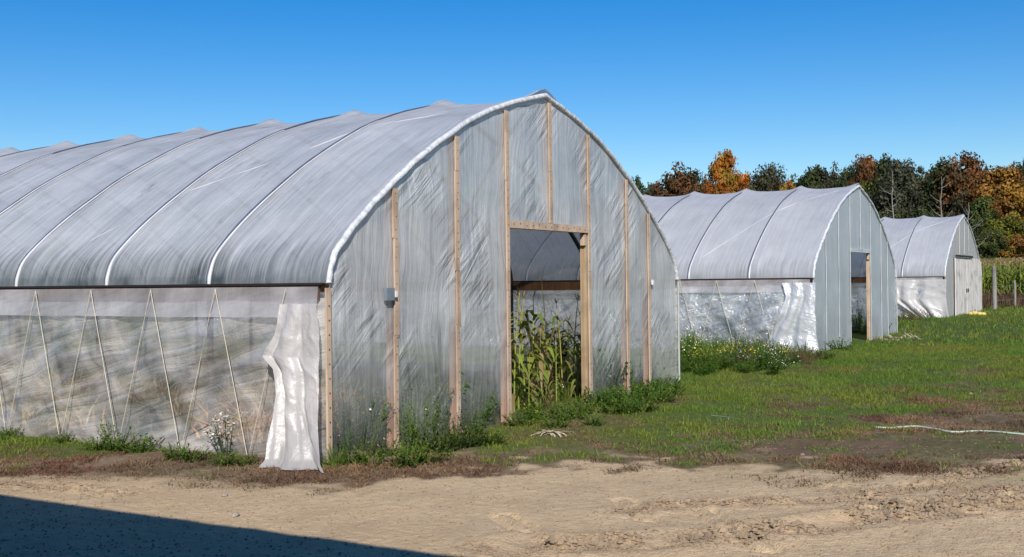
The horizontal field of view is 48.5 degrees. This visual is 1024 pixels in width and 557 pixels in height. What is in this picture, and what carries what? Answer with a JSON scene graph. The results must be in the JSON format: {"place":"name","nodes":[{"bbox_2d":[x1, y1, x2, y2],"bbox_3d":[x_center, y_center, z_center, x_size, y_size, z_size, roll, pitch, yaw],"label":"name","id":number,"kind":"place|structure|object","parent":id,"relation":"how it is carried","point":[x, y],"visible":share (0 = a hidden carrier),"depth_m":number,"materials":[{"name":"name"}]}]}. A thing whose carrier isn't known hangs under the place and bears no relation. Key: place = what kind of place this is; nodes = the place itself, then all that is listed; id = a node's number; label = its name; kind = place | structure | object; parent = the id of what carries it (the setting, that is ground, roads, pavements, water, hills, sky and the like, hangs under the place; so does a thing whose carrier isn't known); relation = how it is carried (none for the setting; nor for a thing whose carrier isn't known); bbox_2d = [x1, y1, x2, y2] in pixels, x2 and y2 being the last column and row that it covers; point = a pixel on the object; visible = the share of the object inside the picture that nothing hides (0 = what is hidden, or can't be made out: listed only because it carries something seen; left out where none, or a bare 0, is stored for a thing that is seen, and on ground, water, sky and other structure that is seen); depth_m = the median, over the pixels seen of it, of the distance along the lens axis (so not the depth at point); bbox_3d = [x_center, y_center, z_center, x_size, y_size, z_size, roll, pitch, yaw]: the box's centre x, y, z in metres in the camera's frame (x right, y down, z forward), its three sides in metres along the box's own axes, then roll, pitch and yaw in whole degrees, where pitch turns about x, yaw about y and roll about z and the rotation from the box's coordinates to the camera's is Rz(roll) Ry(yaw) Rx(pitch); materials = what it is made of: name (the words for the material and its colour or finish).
{"place":"outdoors","nodes":[
{"label":"outdoors","id":0,"kind":"place"},
{"bbox_2d":[0,287,1023,556],"bbox_3d":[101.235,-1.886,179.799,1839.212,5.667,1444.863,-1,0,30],"label":"ground","id":1,"kind":"structure","parent":0,"point":[194,537],"depth_m":8.45,"materials":[{"name":"soil"}]},
{"bbox_2d":[76,431,108,450],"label":"leafy weed","id":2,"kind":"object","parent":1,"relation":"on","point":[101,442],"visible":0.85,"depth_m":11.14,"materials":[{"name":"green plant"}]},
{"bbox_2d":[96,415,138,451],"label":"leafy weed","id":3,"kind":"object","parent":1,"relation":"on","point":[111,445],"visible":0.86,"depth_m":11.02,"materials":[{"name":"green plant"}]},
{"bbox_2d":[112,429,163,452],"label":"leafy weed","id":4,"kind":"object","parent":1,"relation":"on","point":[142,445],"visible":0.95,"depth_m":10.88,"materials":[{"name":"green plant"}]},
{"bbox_2d":[158,441,195,461],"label":"leafy weed","id":5,"kind":"object","parent":1,"relation":"on","point":[172,455],"visible":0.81,"depth_m":10.41,"materials":[{"name":"green plant"}]},
{"bbox_2d":[177,441,215,462],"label":"leafy weed","id":6,"kind":"object","parent":1,"relation":"on","point":[185,454],"visible":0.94,"depth_m":10.29,"materials":[{"name":"green plant"}]},
{"bbox_2d":[0,357,421,444],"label":"straw residue","id":7,"kind":"object","parent":1,"relation":"on","point":[152,391],"visible":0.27,"depth_m":13.81},
{"bbox_2d":[205,449,239,466],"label":"leafy weed","id":8,"kind":"object","parent":1,"relation":"on","point":[225,461],"visible":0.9,"depth_m":10.09,"materials":[{"name":"green plant"}]},
{"bbox_2d":[203,405,247,455],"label":"tall white flowering plant","id":9,"kind":"object","parent":1,"relation":"on","point":[217,435],"visible":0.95,"depth_m":10.60,"materials":[{"name":"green plant"}]},
{"bbox_2d":[226,451,258,465],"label":"leafy weed","id":10,"kind":"object","parent":1,"relation":"on","point":[243,458],"visible":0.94,"depth_m":10.09,"materials":[{"name":"green plant"}]},
{"bbox_2d":[2,356,662,444],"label":"plants","id":11,"kind":"object","parent":1,"relation":"on","point":[233,368],"visible":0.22,"depth_m":16.33,"materials":[{"name":"green plant"}]},
{"bbox_2d":[319,443,347,466],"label":"grass tuft","id":12,"kind":"object","parent":1,"relation":"on","point":[339,460],"visible":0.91,"depth_m":9.95,"materials":[{"name":"green plant"}]},
{"bbox_2d":[0,89,680,472],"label":"greenhouse","id":13,"kind":"object","parent":1,"relation":"on","point":[440,229],"visible":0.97,"depth_m":12.13,"materials":[{"name":"white plastic"}]},
{"bbox_2d":[328,430,361,464],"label":"flowering weed","id":14,"kind":"object","parent":1,"relation":"on","point":[349,445],"visible":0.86,"depth_m":10.06,"materials":[{"name":"green plant"}]},
{"bbox_2d":[318,387,377,449],"bbox_3d":[-1.647,1.390,11.038,0.746,0.627,0.639,-1,0,-44],"label":"leafy weed","id":15,"kind":"object","parent":1,"relation":"on","point":[324,433],"visible":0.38,"depth_m":11.01,"materials":[{"name":"green plant"}]},
{"bbox_2d":[332,360,382,445],"bbox_3d":[-1.519,1.155,11.104,0.576,1.044,0.392,-1,0,-8],"label":"leafy weed","id":16,"kind":"object","parent":1,"relation":"on","point":[347,407],"visible":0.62,"depth_m":11.11,"materials":[{"name":"green plant"}]},
{"bbox_2d":[333,399,382,450],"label":"leafy weed","id":17,"kind":"object","parent":1,"relation":"on","point":[357,428],"visible":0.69,"depth_m":10.92,"materials":[{"name":"green plant"}]},
{"bbox_2d":[332,387,394,450],"bbox_3d":[-1.480,1.317,10.939,0.641,0.696,0.678,-1,0,-27],"label":"white flowering weed","id":18,"kind":"object","parent":1,"relation":"on","point":[369,426],"visible":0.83,"depth_m":10.90,"materials":[{"name":"green plant"}]},
{"bbox_2d":[342,443,389,465],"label":"leafy weed","id":19,"kind":"object","parent":1,"relation":"on","point":[363,460],"visible":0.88,"depth_m":9.99,"materials":[{"name":"green plant"}]},
{"bbox_2d":[356,367,392,447],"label":"leafy weed","id":20,"kind":"object","parent":1,"relation":"on","point":[385,422],"visible":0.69,"depth_m":11.09,"materials":[{"name":"green plant"}]},
{"bbox_2d":[363,431,403,455],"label":"clover plant","id":21,"kind":"object","parent":1,"relation":"on","point":[385,450],"visible":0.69,"depth_m":10.53,"materials":[{"name":"green plant"}]},
{"bbox_2d":[362,371,404,446],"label":"leafy weed","id":22,"kind":"object","parent":1,"relation":"on","point":[370,393],"visible":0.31,"depth_m":11.15,"materials":[{"name":"green plant"}]},
{"bbox_2d":[383,353,417,435],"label":"leafy weed","id":23,"kind":"object","parent":1,"relation":"on","point":[409,395],"visible":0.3,"depth_m":11.88,"materials":[{"name":"green plant"}]},
{"bbox_2d":[375,436,436,467],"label":"leafy weed","id":24,"kind":"object","parent":1,"relation":"on","point":[401,456],"visible":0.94,"depth_m":9.89,"materials":[{"name":"green plant"}]},
{"bbox_2d":[396,397,422,454],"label":"leafy weed","id":25,"kind":"object","parent":1,"relation":"on","point":[405,434],"visible":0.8,"depth_m":10.48,"materials":[{"name":"green plant"}]},
{"bbox_2d":[402,389,432,449],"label":"leafy weed","id":26,"kind":"object","parent":1,"relation":"on","point":[427,406],"visible":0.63,"depth_m":10.91,"materials":[{"name":"green plant"}]},
{"bbox_2d":[399,388,443,439],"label":"white flowering weed","id":27,"kind":"object","parent":1,"relation":"on","point":[432,424],"visible":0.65,"depth_m":11.56,"materials":[{"name":"green plant"}]},
{"bbox_2d":[413,372,438,436],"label":"leafy weed","id":28,"kind":"object","parent":1,"relation":"on","point":[425,399],"visible":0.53,"depth_m":11.81,"materials":[{"name":"green plant"}]},
{"bbox_2d":[410,352,442,430],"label":"leafy weed","id":29,"kind":"object","parent":1,"relation":"on","point":[435,375],"visible":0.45,"depth_m":11.99,"materials":[{"name":"green plant"}]},
{"bbox_2d":[404,440,456,464],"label":"leafy weed","id":30,"kind":"object","parent":1,"relation":"on","point":[419,451],"visible":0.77,"depth_m":10.06,"materials":[{"name":"green plant"}]},
{"bbox_2d":[406,413,473,452],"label":"clover plant","id":31,"kind":"object","parent":1,"relation":"on","point":[442,443],"visible":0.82,"depth_m":10.69,"materials":[{"name":"green plant"}]},
{"bbox_2d":[422,355,463,425],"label":"leafy weed","id":32,"kind":"object","parent":1,"relation":"on","point":[447,394],"visible":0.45,"depth_m":12.10,"materials":[{"name":"green plant"}]},
{"bbox_2d":[420,355,467,430],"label":"leafy weed","id":33,"kind":"object","parent":1,"relation":"on","point":[439,390],"visible":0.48,"depth_m":12.03,"materials":[{"name":"green plant"}]},
{"bbox_2d":[425,407,490,447],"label":"clover plant","id":34,"kind":"object","parent":1,"relation":"on","point":[473,442],"visible":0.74,"depth_m":11.03,"materials":[{"name":"green plant"}]},
{"bbox_2d":[451,408,484,444],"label":"flowering weed","id":35,"kind":"object","parent":1,"relation":"on","point":[471,428],"visible":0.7,"depth_m":11.16,"materials":[{"name":"green plant"}]},
{"bbox_2d":[440,379,501,428],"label":"leafy weed","id":36,"kind":"object","parent":1,"relation":"on","point":[486,414],"visible":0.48,"depth_m":12.40,"materials":[{"name":"green plant"}]},
{"bbox_2d":[472,423,510,445],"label":"leafy weed","id":37,"kind":"object","parent":1,"relation":"on","point":[489,438],"visible":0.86,"depth_m":11.20,"materials":[{"name":"green plant"}]},
{"bbox_2d":[0,357,1023,495],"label":"dry grass","id":38,"kind":"structure","parent":1,"relation":"on","point":[912,467],"depth_m":10.07,"materials":[{"name":"plant"}]},
{"bbox_2d":[0,405,1023,556],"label":"soil crumbs","id":39,"kind":"object","parent":1,"relation":"on","point":[867,515],"visible":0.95,"depth_m":7.67,"materials":[{"name":"soil"}]},
{"bbox_2d":[499,405,540,426],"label":"leafy weed","id":40,"kind":"object","parent":1,"relation":"on","point":[518,418],"visible":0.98,"depth_m":12.56,"materials":[{"name":"green plant"}]},
{"bbox_2d":[511,292,530,412],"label":"corn plant","id":41,"kind":"object","parent":1,"relation":"on","point":[514,378],"visible":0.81,"depth_m":13.93,"materials":[{"name":"green plant"}]},
{"bbox_2d":[490,291,553,409],"bbox_3d":[0.125,0.954,14.142,0.832,1.680,0.535,-1,0,-20],"label":"corn plant","id":42,"kind":"object","parent":1,"relation":"on","point":[528,333],"visible":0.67,"depth_m":14.12,"materials":[{"name":"green plant"}]},
{"bbox_2d":[495,286,548,404],"bbox_3d":[0.165,1.017,14.405,0.801,1.913,0.352,-1,0,-7],"label":"corn plant","id":43,"kind":"object","parent":1,"relation":"on","point":[523,358],"visible":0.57,"depth_m":14.42,"materials":[{"name":"green plant"}]},
{"bbox_2d":[516,349,547,408],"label":"corn plant","id":44,"kind":"object","parent":1,"relation":"on","point":[528,404],"visible":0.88,"depth_m":13.97,"materials":[{"name":"green plant"}]},
{"bbox_2d":[515,289,553,400],"bbox_3d":[0.271,0.962,15.363,0.585,1.678,0.784,-1,0,3],"label":"corn plant","id":45,"kind":"object","parent":1,"relation":"on","point":[532,362],"visible":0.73,"depth_m":15.18,"materials":[{"name":"green plant"}]},
{"bbox_2d":[516,398,559,419],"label":"leafy weed","id":46,"kind":"object","parent":1,"relation":"on","point":[551,414],"visible":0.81,"depth_m":13.11,"materials":[{"name":"green plant"}]},
{"bbox_2d":[527,330,553,408],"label":"corn plant","id":47,"kind":"object","parent":1,"relation":"on","point":[540,370],"visible":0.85,"depth_m":14.34,"materials":[{"name":"green plant"}]},
{"bbox_2d":[524,276,564,394],"bbox_3d":[0.445,0.971,16.124,0.923,2.034,0.400,-1,0,-42],"label":"corn plant","id":48,"kind":"object","parent":1,"relation":"on","point":[548,337],"visible":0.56,"depth_m":16.15,"materials":[{"name":"green plant"}]},
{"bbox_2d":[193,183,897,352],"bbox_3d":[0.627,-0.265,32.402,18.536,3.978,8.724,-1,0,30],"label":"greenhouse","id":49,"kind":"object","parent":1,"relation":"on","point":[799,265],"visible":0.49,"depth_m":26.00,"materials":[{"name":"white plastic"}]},
{"bbox_2d":[533,323,560,399],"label":"corn plant","id":50,"kind":"object","parent":1,"relation":"on","point":[545,374],"visible":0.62,"depth_m":14.80,"materials":[{"name":"green plant"}]},
{"bbox_2d":[542,334,567,402],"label":"corn plant","id":51,"kind":"object","parent":1,"relation":"on","point":[551,367],"visible":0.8,"depth_m":14.88,"materials":[{"name":"green plant"}]},
{"bbox_2d":[536,410,576,427],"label":"leafy weed","id":52,"kind":"object","parent":1,"relation":"on","point":[545,421],"visible":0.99,"depth_m":12.38,"materials":[{"name":"green plant"}]},
{"bbox_2d":[546,317,574,385],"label":"corn plant","id":53,"kind":"object","parent":1,"relation":"on","point":[564,375],"visible":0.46,"depth_m":17.37,"materials":[{"name":"green plant"}]},
{"bbox_2d":[546,298,581,391],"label":"corn plant","id":54,"kind":"object","parent":1,"relation":"on","point":[554,328],"visible":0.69,"depth_m":15.63,"materials":[{"name":"green plant"}]},
{"bbox_2d":[546,397,592,419],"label":"leafy weed","id":55,"kind":"object","parent":1,"relation":"on","point":[573,413],"visible":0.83,"depth_m":13.08,"materials":[{"name":"green plant"}]},
{"bbox_2d":[567,333,581,396],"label":"corn plant","id":56,"kind":"object","parent":1,"relation":"on","point":[578,362],"visible":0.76,"depth_m":15.24,"materials":[{"name":"green plant"}]},
{"bbox_2d":[552,291,597,392],"bbox_3d":[0.846,1.053,15.849,0.740,1.767,0.326,-1,0,13],"label":"corn plant","id":57,"kind":"object","parent":1,"relation":"on","point":[566,364],"visible":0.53,"depth_m":15.84,"materials":[{"name":"green plant"}]},
{"bbox_2d":[559,396,597,413],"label":"leafy weed","id":58,"kind":"object","parent":1,"relation":"on","point":[589,404],"visible":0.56,"depth_m":13.57,"materials":[{"name":"green plant"}]},
{"bbox_2d":[579,412,605,425],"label":"leafy weed","id":59,"kind":"object","parent":1,"relation":"on","point":[596,422],"visible":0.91,"depth_m":12.47,"materials":[{"name":"green plant"}]},
{"bbox_2d":[576,383,618,406],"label":"leafy weed","id":60,"kind":"object","parent":1,"relation":"on","point":[598,397],"visible":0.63,"depth_m":14.36,"materials":[{"name":"green plant"}]},
{"bbox_2d":[573,347,628,390],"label":"leafy weed","id":61,"kind":"object","parent":1,"relation":"on","point":[612,373],"visible":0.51,"depth_m":15.74,"materials":[{"name":"green plant"}]},
{"bbox_2d":[596,385,637,405],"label":"leafy weed","id":62,"kind":"object","parent":1,"relation":"on","point":[620,400],"visible":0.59,"depth_m":14.37,"materials":[{"name":"green plant"}]},
{"bbox_2d":[607,391,645,414],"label":"leafy weed","id":63,"kind":"object","parent":1,"relation":"on","point":[630,407],"visible":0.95,"depth_m":13.50,"materials":[{"name":"green plant"}]},
{"bbox_2d":[626,393,665,411],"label":"leafy weed","id":64,"kind":"object","parent":1,"relation":"on","point":[650,406],"visible":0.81,"depth_m":13.74,"materials":[{"name":"green plant"}]},
{"bbox_2d":[630,352,666,382],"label":"leafy weed","id":65,"kind":"object","parent":1,"relation":"on","point":[653,371],"visible":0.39,"depth_m":16.75,"materials":[{"name":"green plant"}]},
{"bbox_2d":[627,375,672,397],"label":"leafy weed","id":66,"kind":"object","parent":1,"relation":"on","point":[647,382],"visible":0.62,"depth_m":15.25,"materials":[{"name":"green plant"}]},
{"bbox_2d":[644,381,680,402],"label":"leafy weed","id":67,"kind":"object","parent":1,"relation":"on","point":[669,394],"visible":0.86,"depth_m":14.74,"materials":[{"name":"green plant"}]},
{"bbox_2d":[648,376,691,395],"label":"leafy weed","id":68,"kind":"object","parent":1,"relation":"on","point":[675,385],"visible":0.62,"depth_m":15.55,"materials":[{"name":"green plant"}]},
{"bbox_2d":[647,161,703,196],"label":"tree","id":69,"kind":"object","parent":1,"relation":"on","point":[682,183],"visible":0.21,"depth_m":178.19,"materials":[{"name":"brown plant"}]},
{"bbox_2d":[684,334,726,361],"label":"yellow flowering weed","id":70,"kind":"object","parent":1,"relation":"on","point":[702,350],"visible":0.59,"depth_m":20.37,"materials":[{"name":"green plant"}]},
{"bbox_2d":[701,149,751,193],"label":"tree","id":71,"kind":"object","parent":1,"relation":"on","point":[722,173],"visible":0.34,"depth_m":163.30,"materials":[{"name":"orange plant"}]},
{"bbox_2d":[727,331,761,363],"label":"yellow flowering weed","id":72,"kind":"object","parent":1,"relation":"on","point":[752,346],"visible":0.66,"depth_m":20.96,"materials":[{"name":"green plant"}]},
{"bbox_2d":[746,164,764,190],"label":"tree","id":73,"kind":"object","parent":1,"relation":"on","point":[753,185],"visible":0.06,"depth_m":184.50,"materials":[{"name":"green plant"}]},
{"bbox_2d":[756,162,793,190],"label":"tree","id":74,"kind":"object","parent":1,"relation":"on","point":[770,182],"visible":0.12,"depth_m":181.94,"materials":[{"name":"green plant"}]},
{"bbox_2d":[796,164,835,188],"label":"tree","id":75,"kind":"object","parent":1,"relation":"on","point":[810,179],"visible":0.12,"depth_m":178.62,"materials":[{"name":"green plant"}]},
{"bbox_2d":[819,161,842,188],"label":"tree","id":76,"kind":"object","parent":1,"relation":"on","point":[829,181],"visible":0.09,"depth_m":177.59,"materials":[{"name":"green plant"}]},
{"bbox_2d":[825,335,857,350],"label":"leafy weed","id":77,"kind":"object","parent":1,"relation":"on","point":[841,345],"visible":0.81,"depth_m":24.84,"materials":[{"name":"green plant"}]},
{"bbox_2d":[835,165,854,187],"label":"tree","id":78,"kind":"object","parent":1,"relation":"on","point":[844,178],"visible":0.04,"depth_m":169.81,"materials":[{"name":"green plant"}]},
{"bbox_2d":[851,301,866,332],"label":"leafy weed","id":79,"kind":"object","parent":1,"relation":"on","point":[859,320],"visible":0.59,"depth_m":31.58,"materials":[{"name":"green plant"}]},
{"bbox_2d":[845,153,878,186],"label":"tree","id":80,"kind":"object","parent":1,"relation":"on","point":[863,166],"visible":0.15,"depth_m":159.19,"materials":[{"name":"orange plant"}]},
{"bbox_2d":[866,153,892,212],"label":"tree","id":81,"kind":"object","parent":1,"relation":"on","point":[880,171],"visible":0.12,"depth_m":149.64,"materials":[{"name":"green plant"}]},
{"bbox_2d":[879,205,912,218],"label":"tree","id":82,"kind":"object","parent":1,"relation":"on","point":[898,215],"visible":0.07,"depth_m":129.47,"materials":[{"name":"green plant"}]},
{"bbox_2d":[871,158,927,218],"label":"tree","id":83,"kind":"object","parent":1,"relation":"on","point":[908,198],"visible":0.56,"depth_m":140.70,"materials":[{"name":"green plant"}]},
{"bbox_2d":[900,158,932,207],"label":"tree","id":84,"kind":"object","parent":1,"relation":"on","point":[918,177],"visible":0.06,"depth_m":144.60,"materials":[{"name":"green plant"}]},
{"bbox_2d":[900,206,949,218],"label":"tree","id":85,"kind":"object","parent":1,"relation":"on","point":[920,213],"visible":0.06,"depth_m":127.45,"materials":[{"name":"green plant"}]},
{"bbox_2d":[880,214,981,317],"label":"greenhouse","id":86,"kind":"object","parent":1,"relation":"on","point":[938,265],"visible":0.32,"depth_m":40.23,"materials":[{"name":"white plastic"}]},
{"bbox_2d":[954,257,966,315],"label":"door panel","id":87,"kind":"structure","parent":86,"relation":"in","point":[960,263],"depth_m":41.04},
{"bbox_2d":[966,258,981,313],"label":"door panel","id":88,"kind":"structure","parent":86,"relation":"in","point":[973,266],"depth_m":43.70,"materials":[{"name":"wood"}]},
{"bbox_2d":[917,157,962,215],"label":"tree","id":89,"kind":"object","parent":1,"relation":"on","point":[927,197],"visible":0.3,"depth_m":139.28,"materials":[{"name":"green plant"}]},
{"bbox_2d":[876,425,1023,434],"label":"garden hose","id":90,"kind":"object","parent":1,"relation":"on","point":[958,431],"visible":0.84,"depth_m":11.64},
{"bbox_2d":[945,187,970,216],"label":"tree","id":91,"kind":"object","parent":1,"relation":"on","point":[957,208],"visible":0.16,"depth_m":131.90,"materials":[{"name":"green plant"}]},
{"bbox_2d":[932,150,994,216],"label":"tree","id":92,"kind":"object","parent":1,"relation":"on","point":[970,176],"visible":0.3,"depth_m":136.60,"materials":[{"name":"brown plant"}]},
{"bbox_2d":[963,196,1001,257],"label":"tree","id":93,"kind":"object","parent":1,"relation":"on","point":[973,208],"visible":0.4,"depth_m":125.23,"materials":[{"name":"green plant"}]},
{"bbox_2d":[973,224,1012,259],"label":"tree","id":94,"kind":"object","parent":1,"relation":"on","point":[991,249],"visible":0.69,"depth_m":117.32,"materials":[{"name":"green plant"}]},
{"bbox_2d":[963,163,1023,244],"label":"tree","id":95,"kind":"object","parent":1,"relation":"on","point":[1007,189],"visible":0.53,"depth_m":126.37,"materials":[{"name":"plant"}]},
{"bbox_2d":[992,266,996,308],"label":"fence post","id":96,"kind":"object","parent":1,"relation":"on","point":[994,293],"visible":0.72,"depth_m":47.44,"materials":[{"name":"grey wood"}]},
{"bbox_2d":[980,210,1023,258],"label":"tree","id":97,"kind":"object","parent":1,"relation":"on","point":[1006,223],"visible":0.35,"depth_m":121.13,"materials":[{"name":"green plant"}]},
{"bbox_2d":[980,257,1023,287],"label":"corn field","id":98,"kind":"structure","parent":1,"relation":"on","point":[998,262],"depth_m":67.45,"materials":[{"name":"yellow plant"}]},
{"bbox_2d":[996,233,1023,263],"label":"tree","id":99,"kind":"object","parent":1,"relation":"on","point":[1019,246],"visible":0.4,"depth_m":117.37,"materials":[{"name":"orange plant"}]},
{"bbox_2d":[0,341,1023,470],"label":"lawn grass","id":100,"kind":"structure","parent":0,"point":[925,363],"depth_m":15.92,"materials":[{"name":"plant"}]},
{"bbox_2d":[0,0,1023,188],"label":"sky","id":101,"kind":"structure","parent":0,"point":[796,84],"materials":[{"name":"blue"}]},
{"bbox_2d":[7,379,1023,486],"bbox_3d":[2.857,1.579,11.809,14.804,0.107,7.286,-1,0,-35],"label":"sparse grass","id":102,"kind":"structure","parent":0,"point":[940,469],"depth_m":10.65,"materials":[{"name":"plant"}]},
{"bbox_2d":[858,296,1023,346],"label":"grass","id":103,"kind":"structure","parent":0,"point":[1002,314],"depth_m":32.13,"materials":[{"name":"plant"}]},
{"bbox_2d":[982,288,1023,307],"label":"rough grass","id":104,"kind":"structure","parent":0,"point":[1005,301],"depth_m":51.82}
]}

